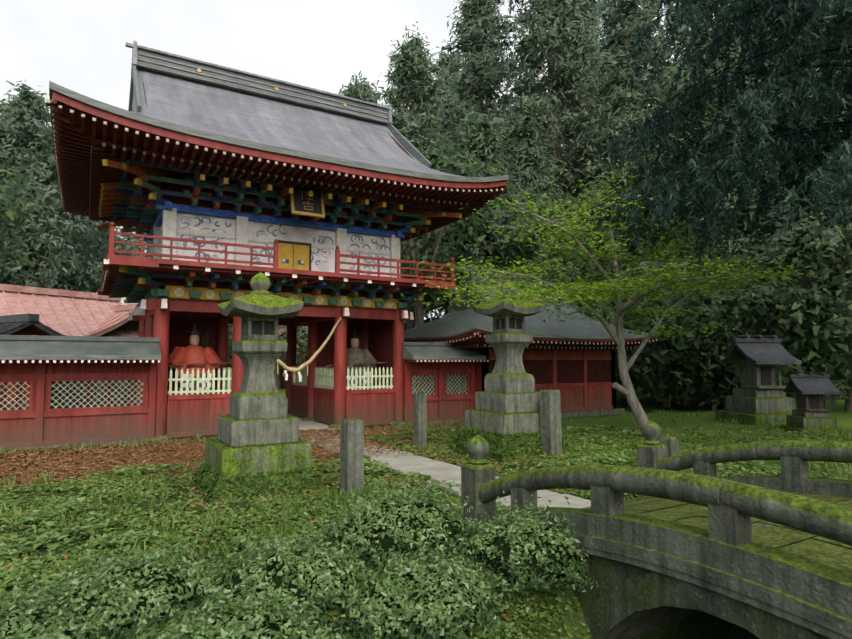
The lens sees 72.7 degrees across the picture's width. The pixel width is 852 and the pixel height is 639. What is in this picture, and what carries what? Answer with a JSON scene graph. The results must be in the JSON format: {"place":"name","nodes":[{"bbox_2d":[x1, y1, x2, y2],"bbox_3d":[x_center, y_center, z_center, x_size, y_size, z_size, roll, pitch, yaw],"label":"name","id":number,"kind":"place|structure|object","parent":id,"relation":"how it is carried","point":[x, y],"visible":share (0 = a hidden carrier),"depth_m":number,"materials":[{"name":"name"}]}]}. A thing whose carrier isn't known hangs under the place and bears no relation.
{"place":"outdoors","nodes":[
{"label":"outdoors","id":0,"kind":"place"},
{"bbox_2d":[97,292,136,304],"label":"pale roof building","id":1,"kind":"structure","parent":0,"point":[122,301],"depth_m":29.11,"materials":[{"name":"white"}]},
{"bbox_2d":[0,0,717,329],"label":"sky","id":2,"kind":"structure","parent":0,"point":[78,46],"materials":[{"name":"white"}]},
{"bbox_2d":[0,367,851,638],"bbox_3d":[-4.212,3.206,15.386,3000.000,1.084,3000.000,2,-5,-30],"label":"ground","id":3,"kind":"structure","parent":0,"point":[703,625],"depth_m":8.31,"materials":[{"name":"brown soil"}]},
{"bbox_2d":[0,138,42,284],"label":"cedar tree","id":4,"kind":"object","parent":3,"relation":"on","point":[11,236],"visible":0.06,"depth_m":30.80,"materials":[{"name":"green plant"}]},
{"bbox_2d":[0,146,48,286],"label":"broadleaf tree","id":5,"kind":"object","parent":3,"relation":"on","point":[14,186],"visible":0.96,"depth_m":22.66,"materials":[{"name":"green plant"}]},
{"bbox_2d":[0,314,65,409],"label":"building","id":6,"kind":"structure","parent":3,"relation":"on","point":[24,324],"depth_m":17.44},
{"bbox_2d":[0,79,98,291],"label":"cedar tree","id":7,"kind":"object","parent":3,"relation":"on","point":[27,116],"visible":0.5,"depth_m":31.27,"materials":[{"name":"green plant"}]},
{"bbox_2d":[0,123,125,292],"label":"cedar tree","id":8,"kind":"object","parent":3,"relation":"on","point":[75,233],"visible":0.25,"depth_m":31.73,"materials":[{"name":"green plant"}]},
{"bbox_2d":[0,284,138,408],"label":"store building","id":9,"kind":"structure","parent":3,"relation":"on","point":[71,313],"depth_m":20.16,"materials":[{"name":"pink tile"}]},
{"bbox_2d":[0,564,145,638],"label":"bush","id":10,"kind":"object","parent":3,"relation":"on","point":[29,622],"visible":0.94,"depth_m":3.26,"materials":[{"name":"green plant"}]},
{"bbox_2d":[0,335,160,451],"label":"fence","id":11,"kind":"object","parent":3,"relation":"on","point":[31,359],"visible":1,"depth_m":11.34,"materials":[{"name":"wood"}]},
{"bbox_2d":[68,220,138,292],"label":"cedar tree","id":12,"kind":"object","parent":3,"relation":"on","point":[104,237],"visible":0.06,"depth_m":38.00,"materials":[{"name":"green plant"}]},
{"bbox_2d":[84,303,138,406],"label":"shrine office building","id":13,"kind":"structure","parent":3,"relation":"on","point":[118,320],"depth_m":21.04,"materials":[{"name":"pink wood"}]},
{"bbox_2d":[3,530,232,638],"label":"bush","id":14,"kind":"object","parent":3,"relation":"on","point":[156,587],"visible":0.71,"depth_m":3.75,"materials":[{"name":"green plant"}]},
{"bbox_2d":[90,226,146,272],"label":"broadleaf tree","id":15,"kind":"object","parent":3,"relation":"on","point":[137,248],"depth_m":41.08,"materials":[{"name":"green plant"}]},
{"bbox_2d":[135,573,348,638],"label":"bush","id":16,"kind":"object","parent":3,"relation":"on","point":[251,623],"visible":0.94,"depth_m":3.31,"materials":[{"name":"green plant"}]},
{"bbox_2d":[190,272,325,505],"bbox_3d":[-2.268,0.904,7.852,1.485,3.128,1.486,2,-5,-30],"label":"lantern","id":17,"kind":"object","parent":3,"relation":"on","point":[257,446],"visible":1,"depth_m":7.50,"materials":[{"name":"stone"}]},
{"bbox_2d":[228,324,305,367],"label":"tree","id":18,"kind":"object","parent":3,"relation":"on","point":[230,331],"depth_m":35.27,"materials":[{"name":"green plant"}]},
{"bbox_2d":[228,326,307,388],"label":"tree","id":19,"kind":"object","parent":3,"relation":"on","point":[302,330],"visible":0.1,"depth_m":32.47,"materials":[{"name":"green plant"}]},
{"bbox_2d":[231,325,307,387],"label":"shrine building","id":20,"kind":"structure","parent":3,"relation":"on","point":[283,381],"depth_m":34.40,"materials":[{"name":"red wood"}]},
{"bbox_2d":[173,511,382,633],"bbox_3d":[-0.965,1.728,4.077,1.673,0.668,1.450,-1,-4,13],"label":"bush","id":21,"kind":"object","parent":3,"relation":"on","point":[269,567],"visible":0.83,"depth_m":3.89,"materials":[{"name":"green plant"}]},
{"bbox_2d":[97,158,461,440],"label":"gate","id":22,"kind":"structure","parent":3,"relation":"on","point":[327,259],"depth_m":13.90,"materials":[{"name":"wood"}]},
{"bbox_2d":[168,324,231,394],"bbox_3d":[-5.438,0.931,13.578,1.962,1.653,0.817,2,-5,-30],"label":"guardian statue","id":23,"kind":"object","parent":22,"relation":"on","point":[194,355],"visible":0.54,"depth_m":13.40,"materials":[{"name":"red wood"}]},
{"bbox_2d":[46,41,508,241],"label":"gate roof","id":24,"kind":"structure","parent":22,"relation":"on","point":[188,113],"depth_m":13.56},
{"bbox_2d":[276,317,341,382],"bbox_3d":[-3.113,0.679,13.689,2.396,1.625,0.137,2,-5,-30],"label":"sacred rope","id":25,"kind":"object","parent":22,"relation":"attached to","point":[300,367],"visible":0.6,"depth_m":13.75,"materials":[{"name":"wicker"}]},
{"bbox_2d":[325,329,386,389],"bbox_3d":[-1.904,1.074,15.651,1.962,1.653,0.817,2,-5,-30],"label":"guardian statue","id":26,"kind":"object","parent":22,"relation":"on","point":[358,357],"visible":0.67,"depth_m":15.49,"materials":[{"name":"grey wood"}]},
{"bbox_2d":[0,421,578,508],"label":"fallen leaves","id":27,"kind":"object","parent":3,"relation":"on","point":[190,446],"visible":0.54,"depth_m":10.26,"materials":[{"name":"brown plant"}]},
{"bbox_2d":[340,418,363,498],"bbox_3d":[-0.926,1.833,7.231,0.230,1.160,0.230,3,-5,-34],"label":"stone post","id":28,"kind":"object","parent":3,"relation":"on","point":[351,448],"visible":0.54,"depth_m":7.15,"materials":[{"name":"grey stone"}]},
{"bbox_2d":[339,71,384,104],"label":"cedar tree","id":29,"kind":"object","parent":3,"relation":"on","point":[358,90],"visible":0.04,"depth_m":40.59,"materials":[{"name":"green plant"}]},
{"bbox_2d":[300,468,485,571],"bbox_3d":[-0.204,1.731,5.104,1.752,0.812,1.683,2,-5,-30],"label":"bush","id":30,"kind":"object","parent":3,"relation":"on","point":[409,519],"visible":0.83,"depth_m":4.81,"materials":[{"name":"green plant"}]},
{"bbox_2d":[372,21,461,389],"bbox_3d":[-1.056,-6.743,33.522,9.792,22.093,8.193,-2,-5,32],"label":"cedar tree","id":31,"kind":"object","parent":3,"relation":"on","point":[412,82],"visible":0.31,"depth_m":33.24,"materials":[{"name":"green plant"}]},
{"bbox_2d":[413,393,426,447],"bbox_3d":[-0.112,2.041,10.970,0.190,1.280,0.190,3,-4,-34],"label":"stone post","id":32,"kind":"object","parent":3,"relation":"on","point":[420,422],"visible":0.69,"depth_m":10.91,"materials":[{"name":"grey stone"}]},
{"bbox_2d":[0,409,851,638],"bbox_3d":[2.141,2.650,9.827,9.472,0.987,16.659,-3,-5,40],"label":"ground cover plants","id":33,"kind":"object","parent":3,"relation":"on","point":[23,546],"visible":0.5,"depth_m":6.34,"materials":[{"name":"green plant"}]},
{"bbox_2d":[404,307,447,330],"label":"tree","id":34,"kind":"object","parent":3,"relation":"on","point":[427,320],"depth_m":38.75,"materials":[{"name":"green plant"}]},
{"bbox_2d":[321,527,534,638],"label":"bush","id":35,"kind":"object","parent":3,"relation":"on","point":[439,599],"visible":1,"depth_m":3.69,"materials":[{"name":"green plant"}]},
{"bbox_2d":[402,342,487,424],"bbox_3d":[0.380,1.714,15.730,2.340,2.175,1.396,2,-5,-30],"label":"fence","id":36,"kind":"object","parent":3,"relation":"on","point":[439,361],"visible":0.9,"depth_m":15.61,"materials":[{"name":"wood"}]},
{"bbox_2d":[424,44,474,316],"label":"cedar tree","id":37,"kind":"object","parent":3,"relation":"on","point":[451,70],"visible":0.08,"depth_m":47.71,"materials":[{"name":"green plant"}]},
{"bbox_2d":[400,119,546,395],"bbox_3d":[-0.097,-2.230,24.100,9.319,11.793,8.760,-3,-5,38],"label":"broadleaf tree","id":38,"kind":"object","parent":3,"relation":"on","point":[407,250],"visible":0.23,"depth_m":22.99,"materials":[{"name":"green plant"}]},
{"bbox_2d":[400,105,550,325],"bbox_3d":[2.715,-2.977,26.470,8.279,13.609,8.291,-2,-5,31],"label":"cedar tree","id":39,"kind":"object","parent":3,"relation":"on","point":[480,135],"visible":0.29,"depth_m":25.76,"materials":[{"name":"green plant"}]},
{"bbox_2d":[434,0,528,164],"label":"cedar tree","id":40,"kind":"object","parent":3,"relation":"on","point":[471,44],"visible":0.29,"depth_m":37.41,"materials":[{"name":"green plant"}]},
{"bbox_2d":[454,281,568,463],"bbox_3d":[1.477,0.876,10.297,1.508,3.161,1.499,2,-5,-30],"label":"lantern","id":41,"kind":"object","parent":3,"relation":"on","point":[502,417],"visible":0.88,"depth_m":9.99,"materials":[{"name":"stone"}]},
{"bbox_2d":[448,82,592,312],"bbox_3d":[4.664,-4.311,30.192,9.027,16.784,8.693,-1,-4,18],"label":"cedar tree","id":42,"kind":"object","parent":3,"relation":"on","point":[533,152],"visible":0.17,"depth_m":29.90,"materials":[{"name":"green plant"}]},
{"bbox_2d":[444,491,609,612],"bbox_3d":[0.816,1.739,4.679,1.309,0.664,1.335,-2,-4,22],"label":"bush","id":43,"kind":"object","parent":3,"relation":"on","point":[536,554],"visible":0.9,"depth_m":4.38,"materials":[{"name":"green plant"}]},
{"bbox_2d":[404,271,660,417],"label":"hall","id":44,"kind":"structure","parent":3,"relation":"on","point":[572,363],"depth_m":17.41,"materials":[{"name":"red"}]},
{"bbox_2d":[539,390,561,455],"bbox_3d":[2.100,1.839,9.743,0.260,1.300,0.260,3,-6,-34],"label":"stone post","id":45,"kind":"object","parent":3,"relation":"on","point":[550,422],"visible":0.71,"depth_m":9.66,"materials":[{"name":"grey stone"}]},
{"bbox_2d":[475,0,639,272],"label":"cedar tree","id":46,"kind":"object","parent":3,"relation":"on","point":[555,43],"visible":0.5,"depth_m":31.65,"materials":[{"name":"green plant"}]},
{"bbox_2d":[480,181,659,314],"bbox_3d":[6.632,-1.096,25.706,9.010,9.752,9.106,2,-5,-30],"label":"broadleaf tree","id":47,"kind":"object","parent":3,"relation":"on","point":[528,257],"visible":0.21,"depth_m":23.58,"materials":[{"name":"green plant"}]},
{"bbox_2d":[547,0,607,263],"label":"cedar tree","id":48,"kind":"object","parent":3,"relation":"on","point":[590,20],"depth_m":46.64,"materials":[{"name":"green plant"}]},
{"bbox_2d":[400,156,821,431],"bbox_3d":[4.115,-0.359,11.986,8.224,6.301,8.247,-2,-4,25],"label":"maple tree","id":49,"kind":"object","parent":3,"relation":"on","point":[615,285],"visible":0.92,"depth_m":11.78,"materials":[{"name":"green plant"}]},
{"bbox_2d":[567,77,657,392],"bbox_3d":[10.648,-4.343,31.032,9.117,16.963,7.896,-3,-5,37],"label":"cedar tree","id":50,"kind":"object","parent":3,"relation":"on","point":[618,102],"visible":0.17,"depth_m":30.30,"materials":[{"name":"green plant"}]},
{"bbox_2d":[559,0,680,387],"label":"cedar tree","id":51,"kind":"object","parent":3,"relation":"on","point":[623,19],"visible":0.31,"depth_m":35.37,"materials":[{"name":"green plant"}]},
{"bbox_2d":[440,421,851,638],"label":"bridge","id":52,"kind":"structure","parent":3,"relation":"on","point":[765,556],"depth_m":4.01,"materials":[{"name":"stone"}]},
{"bbox_2d":[579,249,767,406],"bbox_3d":[8.521,0.552,21.429,9.503,6.272,8.217,2,-5,-30],"label":"bush","id":53,"kind":"object","parent":3,"relation":"on","point":[640,377],"visible":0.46,"depth_m":19.65,"materials":[{"name":"green plant"}]},
{"bbox_2d":[582,55,797,404],"bbox_3d":[10.087,-3.442,22.740,8.046,14.024,7.807,1,-4,-16],"label":"cedar tree","id":54,"kind":"object","parent":3,"relation":"on","point":[683,83],"visible":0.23,"depth_m":21.85,"materials":[{"name":"green plant"}]},
{"bbox_2d":[541,0,851,289],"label":"tree","id":55,"kind":"object","parent":3,"relation":"on","point":[817,142],"visible":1,"depth_m":11.12,"materials":[{"name":"green plant"}]},
{"bbox_2d":[629,0,783,260],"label":"cedar tree","id":56,"kind":"object","parent":3,"relation":"on","point":[670,51],"visible":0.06,"depth_m":30.17,"materials":[{"name":"green plant"}]},
{"bbox_2d":[633,236,851,411],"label":"bush","id":57,"kind":"object","parent":3,"relation":"on","point":[760,307],"visible":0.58,"depth_m":17.75,"materials":[{"name":"green plant"}]},
{"bbox_2d":[715,335,801,425],"bbox_3d":[8.639,1.640,15.045,1.463,2.464,1.463,1,-4,-10],"label":"shrine","id":58,"kind":"object","parent":3,"relation":"on","point":[759,395],"visible":0.94,"depth_m":14.76,"materials":[{"name":"stone"}]},
{"bbox_2d":[688,67,851,342],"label":"cedar tree","id":59,"kind":"object","parent":3,"relation":"on","point":[785,213],"visible":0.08,"depth_m":20.79,"materials":[{"name":"green plant"}]},
{"bbox_2d":[718,205,851,410],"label":"bush","id":60,"kind":"object","parent":3,"relation":"on","point":[798,242],"visible":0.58,"depth_m":17.44,"materials":[{"name":"green plant"}]},
{"bbox_2d":[730,3,844,182],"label":"cedar tree","id":61,"kind":"object","parent":3,"relation":"on","point":[796,66],"depth_m":33.25,"materials":[{"name":"green plant"}]},
{"bbox_2d":[780,372,845,434],"bbox_3d":[8.499,1.920,12.792,0.893,1.503,0.893,0,-4,5],"label":"shrine","id":62,"kind":"object","parent":3,"relation":"on","point":[812,412],"visible":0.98,"depth_m":12.62,"materials":[{"name":"stone"}]},
{"bbox_2d":[782,19,851,211],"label":"cedar tree","id":63,"kind":"object","parent":3,"relation":"on","point":[824,57],"depth_m":29.15,"materials":[{"name":"green plant"}]},
{"bbox_2d":[289,415,590,507],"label":"path","id":64,"kind":"structure","parent":0,"point":[404,463],"depth_m":8.90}
]}

